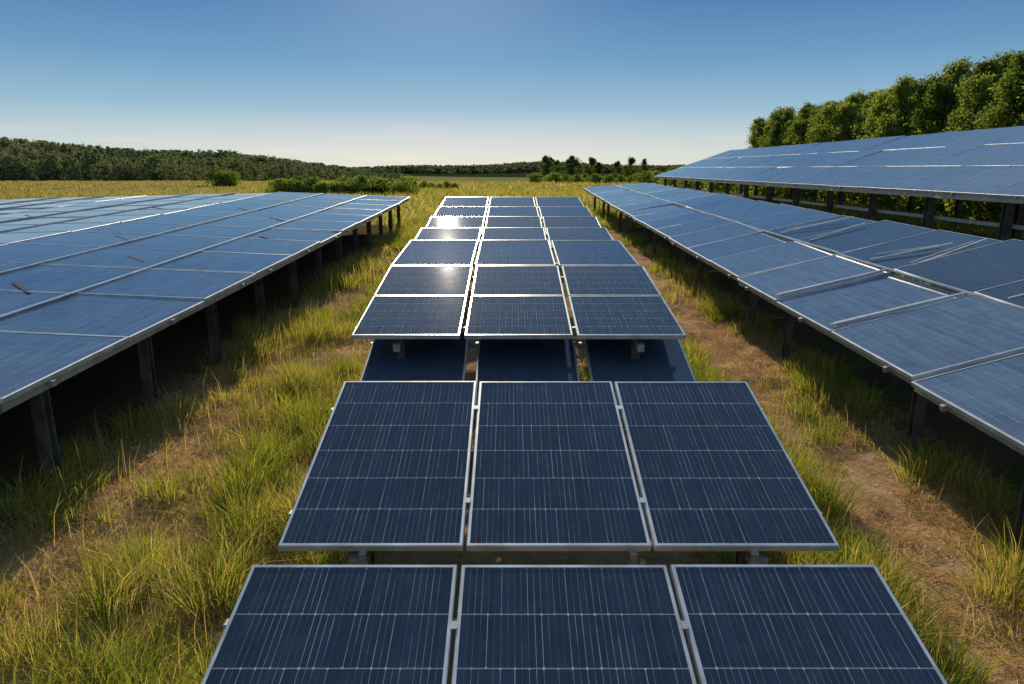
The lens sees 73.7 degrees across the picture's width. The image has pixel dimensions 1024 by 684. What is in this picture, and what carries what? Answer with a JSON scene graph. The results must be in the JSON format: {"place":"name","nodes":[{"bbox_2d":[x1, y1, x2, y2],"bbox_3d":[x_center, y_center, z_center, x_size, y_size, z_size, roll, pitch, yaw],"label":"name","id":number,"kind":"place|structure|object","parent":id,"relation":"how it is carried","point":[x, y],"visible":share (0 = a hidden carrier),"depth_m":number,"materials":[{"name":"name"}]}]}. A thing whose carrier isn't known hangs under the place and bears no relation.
{"place":"outdoors","nodes":[
{"label":"outdoors","id":0,"kind":"place"},
{"bbox_2d":[0,171,1023,683],"bbox_3d":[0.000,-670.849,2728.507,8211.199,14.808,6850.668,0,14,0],"label":"ground","id":1,"kind":"structure","parent":0,"point":[114,383],"depth_m":6.68,"materials":[{"name":"soil"}]},
{"bbox_2d":[0,208,44,214],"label":"solar array","id":2,"kind":"object","parent":1,"relation":"on","point":[5,211],"visible":0.27,"depth_m":18.09,"materials":[{"name":"glass"}]},
{"bbox_2d":[0,222,120,245],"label":"solar array","id":3,"kind":"object","parent":1,"relation":"on","point":[9,234],"visible":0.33,"depth_m":12.82,"materials":[{"name":"glass"}]},
{"bbox_2d":[0,195,145,208],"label":"solar array","id":4,"kind":"object","parent":1,"relation":"on","point":[24,203],"visible":0.51,"depth_m":21.20,"materials":[{"name":"glass"}]},
{"bbox_2d":[0,203,218,224],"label":"solar array","id":5,"kind":"object","parent":1,"relation":"on","point":[85,214],"visible":0.63,"depth_m":16.26,"materials":[{"name":"glass"}]},
{"bbox_2d":[0,262,255,482],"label":"solar array","id":6,"kind":"object","parent":1,"relation":"on","point":[59,324],"visible":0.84,"depth_m":7.00,"materials":[{"name":"glass"}]},
{"bbox_2d":[61,192,270,206],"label":"solar array","id":7,"kind":"object","parent":1,"relation":"on","point":[184,199],"visible":0.62,"depth_m":20.64,"materials":[{"name":"glass"}]},
{"bbox_2d":[0,222,341,325],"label":"solar array","id":8,"kind":"object","parent":1,"relation":"on","point":[261,253],"visible":0.84,"depth_m":11.10,"materials":[{"name":"glass"}]},
{"bbox_2d":[200,166,239,186],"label":"bush","id":9,"kind":"object","parent":1,"relation":"on","point":[221,175],"visible":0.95,"depth_m":106.11,"materials":[{"name":"green plant"}]},
{"bbox_2d":[126,203,383,268],"bbox_3d":[-5.717,-2.507,16.471,4.504,1.480,4.863,0,14,0],"label":"solar array","id":10,"kind":"object","parent":1,"relation":"on","point":[342,220],"visible":0.73,"depth_m":15.88,"materials":[{"name":"glass"}]},
{"bbox_2d":[264,178,300,192],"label":"bush","id":11,"kind":"object","parent":1,"relation":"on","point":[279,185],"visible":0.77,"depth_m":56.29,"materials":[{"name":"green plant"}]},
{"bbox_2d":[285,179,311,192],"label":"bush","id":12,"kind":"object","parent":1,"relation":"on","point":[300,187],"visible":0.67,"depth_m":56.92,"materials":[{"name":"green plant"}]},
{"bbox_2d":[301,175,320,191],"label":"bush","id":13,"kind":"object","parent":1,"relation":"on","point":[309,180],"visible":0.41,"depth_m":58.23,"materials":[{"name":"green plant"}]},
{"bbox_2d":[225,192,409,238],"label":"solar array","id":14,"kind":"object","parent":1,"relation":"on","point":[388,204],"visible":0.78,"depth_m":20.77,"materials":[{"name":"glass"}]},
{"bbox_2d":[306,182,334,193],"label":"bush","id":15,"kind":"object","parent":1,"relation":"on","point":[318,189],"visible":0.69,"depth_m":56.23,"materials":[{"name":"green plant"}]},
{"bbox_2d":[316,179,336,193],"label":"bush","id":16,"kind":"object","parent":1,"relation":"on","point":[330,185],"visible":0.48,"depth_m":56.56,"materials":[{"name":"green plant"}]},
{"bbox_2d":[0,136,683,180],"bbox_3d":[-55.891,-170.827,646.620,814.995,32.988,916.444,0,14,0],"label":"forest","id":17,"kind":"object","parent":1,"relation":"on","point":[26,159],"visible":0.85,"depth_m":226.12,"materials":[{"name":"green plant"}]},
{"bbox_2d":[332,180,356,194],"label":"bush","id":18,"kind":"object","parent":1,"relation":"on","point":[341,189],"visible":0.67,"depth_m":56.51,"materials":[{"name":"green plant"}]},
{"bbox_2d":[339,174,382,194],"bbox_3d":[-13.019,-13.041,57.476,3.359,2.093,3.760,12,18,40],"label":"bush","id":19,"kind":"object","parent":1,"relation":"on","point":[362,181],"visible":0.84,"depth_m":57.02,"materials":[{"name":"green plant"}]},
{"bbox_2d":[362,181,388,194],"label":"bush","id":20,"kind":"object","parent":1,"relation":"on","point":[372,189],"visible":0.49,"depth_m":58.29,"materials":[{"name":"green plant"}]},
{"bbox_2d":[370,175,396,193],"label":"bush","id":21,"kind":"object","parent":1,"relation":"on","point":[378,179],"visible":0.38,"depth_m":58.92,"materials":[{"name":"green plant"}]},
{"bbox_2d":[383,178,416,195],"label":"bush","id":22,"kind":"object","parent":1,"relation":"on","point":[398,186],"visible":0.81,"depth_m":56.54,"materials":[{"name":"green plant"}]},
{"bbox_2d":[387,173,421,193],"bbox_3d":[-9.451,-13.698,59.874,3.117,2.149,3.752,-10,17,-36],"label":"bush","id":23,"kind":"object","parent":1,"relation":"on","point":[410,178],"visible":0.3,"depth_m":59.52,"materials":[{"name":"green plant"}]},
{"bbox_2d":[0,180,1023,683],"bbox_3d":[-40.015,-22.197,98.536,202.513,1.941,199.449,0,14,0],"label":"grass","id":24,"kind":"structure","parent":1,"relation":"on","point":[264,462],"depth_m":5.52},
{"bbox_2d":[440,197,583,282],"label":"solar array","id":25,"kind":"object","parent":1,"relation":"on","point":[521,201],"visible":0.39,"depth_m":14.80,"materials":[{"name":"glass"}]},
{"bbox_2d":[0,276,1023,683],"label":"dry straw","id":26,"kind":"object","parent":1,"relation":"on","point":[756,388],"visible":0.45,"depth_m":5.43,"materials":[{"name":"brown plant"}]},
{"bbox_2d":[434,206,592,285],"bbox_3d":[0.020,-1.700,13.423,3.060,1.833,1.507,0,14,0],"label":"solar array","id":27,"kind":"object","parent":1,"relation":"on","point":[500,211],"visible":0.34,"depth_m":13.34,"materials":[{"name":"glass"}]},
{"bbox_2d":[415,227,612,246],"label":"solar array","id":28,"kind":"object","parent":1,"relation":"on","point":[522,233],"visible":0.31,"depth_m":10.63,"materials":[{"name":"glass"}]},
{"bbox_2d":[426,216,601,233],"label":"solar array","id":29,"kind":"object","parent":1,"relation":"on","point":[512,221],"visible":0.31,"depth_m":11.97,"materials":[{"name":"glass"}]},
{"bbox_2d":[391,240,639,267],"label":"solar array","id":30,"kind":"object","parent":1,"relation":"on","point":[515,253],"visible":0.56,"depth_m":8.91,"materials":[{"name":"glass"}]},
{"bbox_2d":[351,266,685,446],"bbox_3d":[0.060,0.151,7.274,3.060,1.667,2.170,0,14,0],"label":"solar array","id":31,"kind":"object","parent":1,"relation":"on","point":[628,303],"visible":0.8,"depth_m":6.82,"materials":[{"name":"glass"}]},
{"bbox_2d":[360,324,695,418],"bbox_3d":[0.140,0.600,6.435,3.060,1.285,1.516,0,14,0],"label":"solar array","id":32,"kind":"object","parent":1,"relation":"on","point":[662,360],"visible":0.26,"depth_m":6.36,"materials":[{"name":"glass"}]},
{"bbox_2d":[526,172,543,182],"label":"bush","id":33,"kind":"object","parent":1,"relation":"on","point":[534,177],"visible":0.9,"depth_m":154.12,"materials":[{"name":"green plant"}]},
{"bbox_2d":[538,155,558,180],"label":"broadleaf tree","id":34,"kind":"object","parent":1,"relation":"on","point":[547,162],"visible":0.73,"depth_m":183.39,"materials":[{"name":"green plant"}]},
{"bbox_2d":[542,172,564,182],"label":"bush","id":35,"kind":"object","parent":1,"relation":"on","point":[553,176],"visible":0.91,"depth_m":148.09,"materials":[{"name":"green plant"}]},
{"bbox_2d":[552,160,563,173],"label":"broadleaf tree","id":36,"kind":"object","parent":1,"relation":"on","point":[556,169],"visible":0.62,"depth_m":189.09,"materials":[{"name":"green plant"}]},
{"bbox_2d":[278,381,839,564],"bbox_3d":[0.250,1.117,4.488,3.060,1.326,1.672,0,14,0],"label":"solar array","id":37,"kind":"object","parent":1,"relation":"on","point":[552,469],"visible":0.88,"depth_m":4.16,"materials":[{"name":"glass"}]},
{"bbox_2d":[562,155,581,175],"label":"broadleaf tree","id":38,"kind":"object","parent":1,"relation":"on","point":[570,162],"visible":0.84,"depth_m":181.17,"materials":[{"name":"green plant"}]},
{"bbox_2d":[201,565,947,683],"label":"solar array","id":39,"kind":"object","parent":1,"relation":"on","point":[568,624],"visible":1,"depth_m":2.98,"materials":[{"name":"glass"}]},
{"bbox_2d":[567,174,586,182],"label":"bush","id":40,"kind":"object","parent":1,"relation":"on","point":[577,178],"visible":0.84,"depth_m":146.99,"materials":[{"name":"green plant"}]},
{"bbox_2d":[582,156,596,177],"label":"broadleaf tree","id":41,"kind":"object","parent":1,"relation":"on","point":[592,162],"visible":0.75,"depth_m":191.16,"materials":[{"name":"green plant"}]},
{"bbox_2d":[587,173,601,182],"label":"bush","id":42,"kind":"object","parent":1,"relation":"on","point":[593,178],"visible":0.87,"depth_m":150.18,"materials":[{"name":"green plant"}]},
{"bbox_2d":[591,162,605,176],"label":"broadleaf tree","id":43,"kind":"object","parent":1,"relation":"on","point":[598,166],"visible":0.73,"depth_m":183.60,"materials":[{"name":"green plant"}]},
{"bbox_2d":[603,175,617,182],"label":"bush","id":44,"kind":"object","parent":1,"relation":"on","point":[608,178],"visible":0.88,"depth_m":146.31,"materials":[{"name":"green plant"}]},
{"bbox_2d":[613,160,624,176],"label":"broadleaf tree","id":45,"kind":"object","parent":1,"relation":"on","point":[618,170],"visible":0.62,"depth_m":193.25,"materials":[{"name":"green plant"}]},
{"bbox_2d":[583,183,663,215],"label":"solar array","id":46,"kind":"object","parent":1,"relation":"on","point":[604,189],"visible":0.68,"depth_m":29.23,"materials":[{"name":"glass"}]},
{"bbox_2d":[620,157,638,176],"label":"broadleaf tree","id":47,"kind":"object","parent":1,"relation":"on","point":[631,161],"visible":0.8,"depth_m":183.52,"materials":[{"name":"green plant"}]},
{"bbox_2d":[594,185,692,231],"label":"solar array","id":48,"kind":"object","parent":1,"relation":"on","point":[608,199],"visible":0.66,"depth_m":24.85,"materials":[{"name":"glass"}]},
{"bbox_2d":[638,158,648,173],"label":"broadleaf tree","id":49,"kind":"object","parent":1,"relation":"on","point":[643,166],"visible":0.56,"depth_m":187.49,"materials":[{"name":"green plant"}]},
{"bbox_2d":[635,168,653,182],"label":"bush","id":50,"kind":"object","parent":1,"relation":"on","point":[645,175],"visible":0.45,"depth_m":90.80,"materials":[{"name":"green plant"}]},
{"bbox_2d":[645,170,662,183],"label":"bush","id":51,"kind":"object","parent":1,"relation":"on","point":[652,178],"visible":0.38,"depth_m":88.14,"materials":[{"name":"green plant"}]},
{"bbox_2d":[610,190,734,248],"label":"solar array","id":52,"kind":"object","parent":1,"relation":"on","point":[639,207],"visible":0.71,"depth_m":20.43,"materials":[{"name":"glass"}]},
{"bbox_2d":[654,148,754,196],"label":"raised solar array","id":53,"kind":"object","parent":1,"relation":"on","point":[665,176],"visible":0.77,"depth_m":49.43,"materials":[{"name":"glass"}]},
{"bbox_2d":[700,182,725,193],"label":"bush","id":54,"kind":"object","parent":1,"relation":"on","point":[716,186],"visible":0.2,"depth_m":58.74,"materials":[{"name":"green plant"}]},
{"bbox_2d":[632,197,805,273],"bbox_3d":[4.724,-2.525,16.495,2.950,1.807,4.481,0,14,0],"label":"solar array","id":55,"kind":"object","parent":1,"relation":"on","point":[688,219],"visible":0.73,"depth_m":16.03,"materials":[{"name":"glass"}]},
{"bbox_2d":[720,183,739,192],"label":"bush","id":56,"kind":"object","parent":1,"relation":"on","point":[731,186],"visible":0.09,"depth_m":56.22,"materials":[{"name":"green plant"}]},
{"bbox_2d":[671,145,790,198],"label":"raised solar array","id":57,"kind":"object","parent":1,"relation":"on","point":[691,175],"visible":0.7,"depth_m":43.79,"materials":[{"name":"glass"}]},
{"bbox_2d":[741,117,764,148],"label":"broadleaf tree","id":58,"kind":"object","parent":1,"relation":"on","point":[753,129],"visible":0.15,"depth_m":119.46,"materials":[{"name":"green plant"}]},
{"bbox_2d":[750,120,766,147],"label":"broadleaf tree","id":59,"kind":"object","parent":1,"relation":"on","point":[759,129],"visible":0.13,"depth_m":117.05,"materials":[{"name":"green plant"}]},
{"bbox_2d":[749,185,780,198],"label":"bush","id":60,"kind":"object","parent":1,"relation":"on","point":[760,192],"visible":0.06,"depth_m":48.35,"materials":[{"name":"green plant"}]},
{"bbox_2d":[694,141,838,205],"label":"raised solar array","id":61,"kind":"object","parent":1,"relation":"on","point":[720,175],"visible":0.73,"depth_m":37.81,"materials":[{"name":"glass"}]},
{"bbox_2d":[757,110,784,147],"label":"broadleaf tree","id":62,"kind":"object","parent":1,"relation":"on","point":[775,116],"visible":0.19,"depth_m":110.54,"materials":[{"name":"green plant"}]},
{"bbox_2d":[764,120,782,146],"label":"broadleaf tree","id":63,"kind":"object","parent":1,"relation":"on","point":[774,132],"visible":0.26,"depth_m":107.82,"materials":[{"name":"green plant"}]},
{"bbox_2d":[770,120,793,146],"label":"broadleaf tree","id":64,"kind":"object","parent":1,"relation":"on","point":[781,134],"visible":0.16,"depth_m":105.91,"materials":[{"name":"green plant"}]},
{"bbox_2d":[780,106,797,126],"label":"broadleaf tree","id":65,"kind":"object","parent":1,"relation":"on","point":[785,116],"visible":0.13,"depth_m":110.41,"materials":[{"name":"green plant"}]},
{"bbox_2d":[776,187,809,198],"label":"bush","id":66,"kind":"object","parent":1,"relation":"on","point":[785,193],"visible":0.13,"depth_m":42.90,"materials":[{"name":"green plant"}]},
{"bbox_2d":[782,115,806,145],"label":"broadleaf tree","id":67,"kind":"object","parent":1,"relation":"on","point":[785,142],"visible":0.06,"depth_m":102.89,"materials":[{"name":"green plant"}]},
{"bbox_2d":[786,105,814,144],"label":"broadleaf tree","id":68,"kind":"object","parent":1,"relation":"on","point":[799,130],"visible":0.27,"depth_m":99.55,"materials":[{"name":"green plant"}]},
{"bbox_2d":[669,209,934,331],"bbox_3d":[4.714,-1.311,12.159,2.935,1.888,4.481,0,14,0],"label":"solar array","id":69,"kind":"object","parent":1,"relation":"on","point":[735,251],"visible":0.81,"depth_m":11.48,"materials":[{"name":"glass"}]},
{"bbox_2d":[796,109,818,144],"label":"broadleaf tree","id":70,"kind":"object","parent":1,"relation":"on","point":[807,122],"visible":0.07,"depth_m":96.91,"materials":[{"name":"green plant"}]},
{"bbox_2d":[799,188,819,199],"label":"bush","id":71,"kind":"object","parent":1,"relation":"on","point":[810,194],"visible":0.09,"depth_m":42.00,"materials":[{"name":"green plant"}]},
{"bbox_2d":[724,135,904,204],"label":"raised solar array","id":72,"kind":"object","parent":1,"relation":"on","point":[761,176],"visible":0.83,"depth_m":31.95,"materials":[{"name":"glass"}]},
{"bbox_2d":[805,106,830,143],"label":"broadleaf tree","id":73,"kind":"object","parent":1,"relation":"on","point":[817,119],"visible":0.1,"depth_m":93.61,"materials":[{"name":"green plant"}]},
{"bbox_2d":[805,101,844,142],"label":"broadleaf tree","id":74,"kind":"object","parent":1,"relation":"on","point":[822,132],"visible":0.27,"depth_m":89.94,"materials":[{"name":"green plant"}]},
{"bbox_2d":[817,190,850,203],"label":"bush","id":75,"kind":"object","parent":1,"relation":"on","point":[824,195],"visible":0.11,"depth_m":37.99,"materials":[{"name":"green plant"}]},
{"bbox_2d":[819,102,858,142],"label":"broadleaf tree","id":76,"kind":"object","parent":1,"relation":"on","point":[848,113],"visible":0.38,"depth_m":86.55,"materials":[{"name":"green plant"}]},
{"bbox_2d":[840,88,871,127],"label":"broadleaf tree","id":77,"kind":"object","parent":1,"relation":"on","point":[853,98],"visible":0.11,"depth_m":89.06,"materials":[{"name":"green plant"}]},
{"bbox_2d":[847,98,876,139],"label":"broadleaf tree","id":78,"kind":"object","parent":1,"relation":"on","point":[865,105],"visible":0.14,"depth_m":83.82,"materials":[{"name":"green plant"}]},
{"bbox_2d":[838,192,901,206],"bbox_3d":[18.743,-7.856,35.062,3.429,2.772,2.849,-8,16,-30],"label":"bush","id":79,"kind":"object","parent":1,"relation":"on","point":[853,197],"visible":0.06,"depth_m":35.34,"materials":[{"name":"green plant"}]},
{"bbox_2d":[850,88,896,139],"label":"broadleaf tree","id":80,"kind":"object","parent":1,"relation":"on","point":[865,114],"visible":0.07,"depth_m":81.53,"materials":[{"name":"green plant"}]},
{"bbox_2d":[857,90,895,139],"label":"broadleaf tree","id":81,"kind":"object","parent":1,"relation":"on","point":[877,109],"visible":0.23,"depth_m":77.89,"materials":[{"name":"green plant"}]},
{"bbox_2d":[851,192,901,210],"bbox_3d":[18.426,-7.469,33.408,3.430,3.018,3.839,12,18,41],"label":"bush","id":82,"kind":"object","parent":1,"relation":"on","point":[881,197],"visible":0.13,"depth_m":33.27,"materials":[{"name":"green plant"}]},
{"bbox_2d":[737,230,1023,453],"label":"solar array","id":83,"kind":"object","parent":1,"relation":"on","point":[867,303],"visible":0.93,"depth_m":7.37,"materials":[{"name":"glass"}]},
{"bbox_2d":[766,128,1001,227],"bbox_3d":[13.906,-6.302,26.610,5.872,3.626,6.028,0,14,0],"label":"raised solar array","id":84,"kind":"object","parent":1,"relation":"on","point":[823,176],"visible":0.85,"depth_m":25.89,"materials":[{"name":"glass"}]},
{"bbox_2d":[871,73,921,137],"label":"broadleaf tree","id":85,"kind":"object","parent":1,"relation":"on","point":[899,101],"visible":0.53,"depth_m":74.18,"materials":[{"name":"green plant"}]},
{"bbox_2d":[898,77,926,135],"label":"broadleaf tree","id":86,"kind":"object","parent":1,"relation":"on","point":[915,85],"visible":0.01,"depth_m":78.65,"materials":[{"name":"green plant"}]},
{"bbox_2d":[882,194,947,211],"bbox_3d":[18.820,-6.872,31.523,3.040,2.674,3.402,5,15,20],"label":"bush","id":87,"kind":"object","parent":1,"relation":"on","point":[898,196],"visible":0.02,"depth_m":31.62,"materials":[{"name":"green plant"}]},
{"bbox_2d":[891,195,952,213],"bbox_3d":[18.823,-6.595,29.967,3.741,2.859,3.116,4,14,18],"label":"bush","id":88,"kind":"object","parent":1,"relation":"on","point":[918,200],"visible":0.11,"depth_m":30.09,"materials":[{"name":"green plant"}]},
{"bbox_2d":[829,126,1023,237],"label":"raised solar array","id":89,"kind":"object","parent":1,"relation":"on","point":[926,175],"visible":0.91,"depth_m":20.70,"materials":[{"name":"glass"}]},
{"bbox_2d":[908,73,946,134],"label":"broadleaf tree","id":90,"kind":"object","parent":1,"relation":"on","point":[921,91],"visible":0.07,"depth_m":71.47,"materials":[{"name":"green plant"}]},
{"bbox_2d":[902,80,958,135],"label":"broadleaf tree","id":91,"kind":"object","parent":1,"relation":"on","point":[936,95],"visible":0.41,"depth_m":68.44,"materials":[{"name":"green plant"}]},
{"bbox_2d":[929,56,975,132],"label":"broadleaf tree","id":92,"kind":"object","parent":1,"relation":"on","point":[954,74],"visible":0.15,"depth_m":69.14,"materials":[{"name":"green plant"}]},
{"bbox_2d":[911,353,1023,547],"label":"solar array","id":93,"kind":"object","parent":1,"relation":"on","point":[987,398],"visible":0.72,"depth_m":5.08,"materials":[{"name":"glass"}]},
{"bbox_2d":[935,199,999,220],"bbox_3d":[19.033,-6.058,27.930,2.854,2.777,3.435,-1,14,-4],"label":"bush","id":94,"kind":"object","parent":1,"relation":"on","point":[963,209],"visible":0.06,"depth_m":27.65,"materials":[{"name":"green plant"}]},
{"bbox_2d":[943,79,992,130],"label":"broadleaf tree","id":95,"kind":"object","parent":1,"relation":"on","point":[947,124],"visible":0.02,"depth_m":65.59,"materials":[{"name":"green plant"}]},
{"bbox_2d":[940,71,998,132],"bbox_3d":[43.256,-18.889,63.719,5.999,11.966,7.283,12,18,40],"label":"broadleaf tree","id":96,"kind":"object","parent":1,"relation":"on","point":[976,103],"visible":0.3,"depth_m":62.53,"materials":[{"name":"green plant"}]},
{"bbox_2d":[935,198,1014,222],"bbox_3d":[18.555,-5.772,26.300,3.460,3.174,4.154,2,14,7],"label":"bush","id":97,"kind":"object","parent":1,"relation":"on","point":[984,217],"visible":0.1,"depth_m":26.01,"materials":[{"name":"green plant"}]},
{"bbox_2d":[933,161,1023,240],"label":"raised solar array","id":98,"kind":"object","parent":1,"relation":"on","point":[1005,185],"visible":0.88,"depth_m":16.34,"materials":[{"name":"glass"}]},
{"bbox_2d":[952,56,1005,121],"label":"broadleaf tree","id":99,"kind":"object","parent":1,"relation":"on","point":[986,66],"visible":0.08,"depth_m":65.81,"materials":[{"name":"green plant"}]},
{"bbox_2d":[964,201,1023,223],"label":"bush","id":100,"kind":"object","parent":1,"relation":"on","point":[986,203],"visible":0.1,"depth_m":25.20,"materials":[{"name":"green plant"}]},
{"bbox_2d":[969,50,1023,129],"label":"broadleaf tree","id":101,"kind":"object","parent":1,"relation":"on","point":[1011,106],"visible":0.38,"depth_m":56.34,"materials":[{"name":"green plant"}]},
{"bbox_2d":[973,69,1021,129],"bbox_3d":[43.387,-18.052,60.427,6.006,11.450,7.030,-4,14,-16],"label":"broadleaf tree","id":102,"kind":"object","parent":1,"relation":"on","point":[995,105],"visible":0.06,"depth_m":59.44,"materials":[{"name":"green plant"}]},
{"bbox_2d":[987,70,1012,111],"bbox_3d":[46.807,-19.479,64.744,7.851,12.098,7.555,5,14,18],"label":"broadleaf tree","id":103,"kind":"object","parent":1,"relation":"on","point":[998,75],"visible":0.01,"depth_m":64.00,"materials":[{"name":"green plant"}]},
{"bbox_2d":[990,48,1014,72],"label":"broadleaf tree","id":104,"kind":"object","parent":1,"relation":"on","point":[1005,66],"visible":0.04,"depth_m":66.33,"materials":[{"name":"green plant"}]},
{"bbox_2d":[1004,82,1023,126],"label":"broadleaf tree","id":105,"kind":"object","parent":1,"relation":"on","point":[1021,120],"visible":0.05,"depth_m":54.35,"materials":[{"name":"green plant"}]},
{"bbox_2d":[0,0,1023,166],"label":"sky","id":106,"kind":"structure","parent":0,"point":[348,83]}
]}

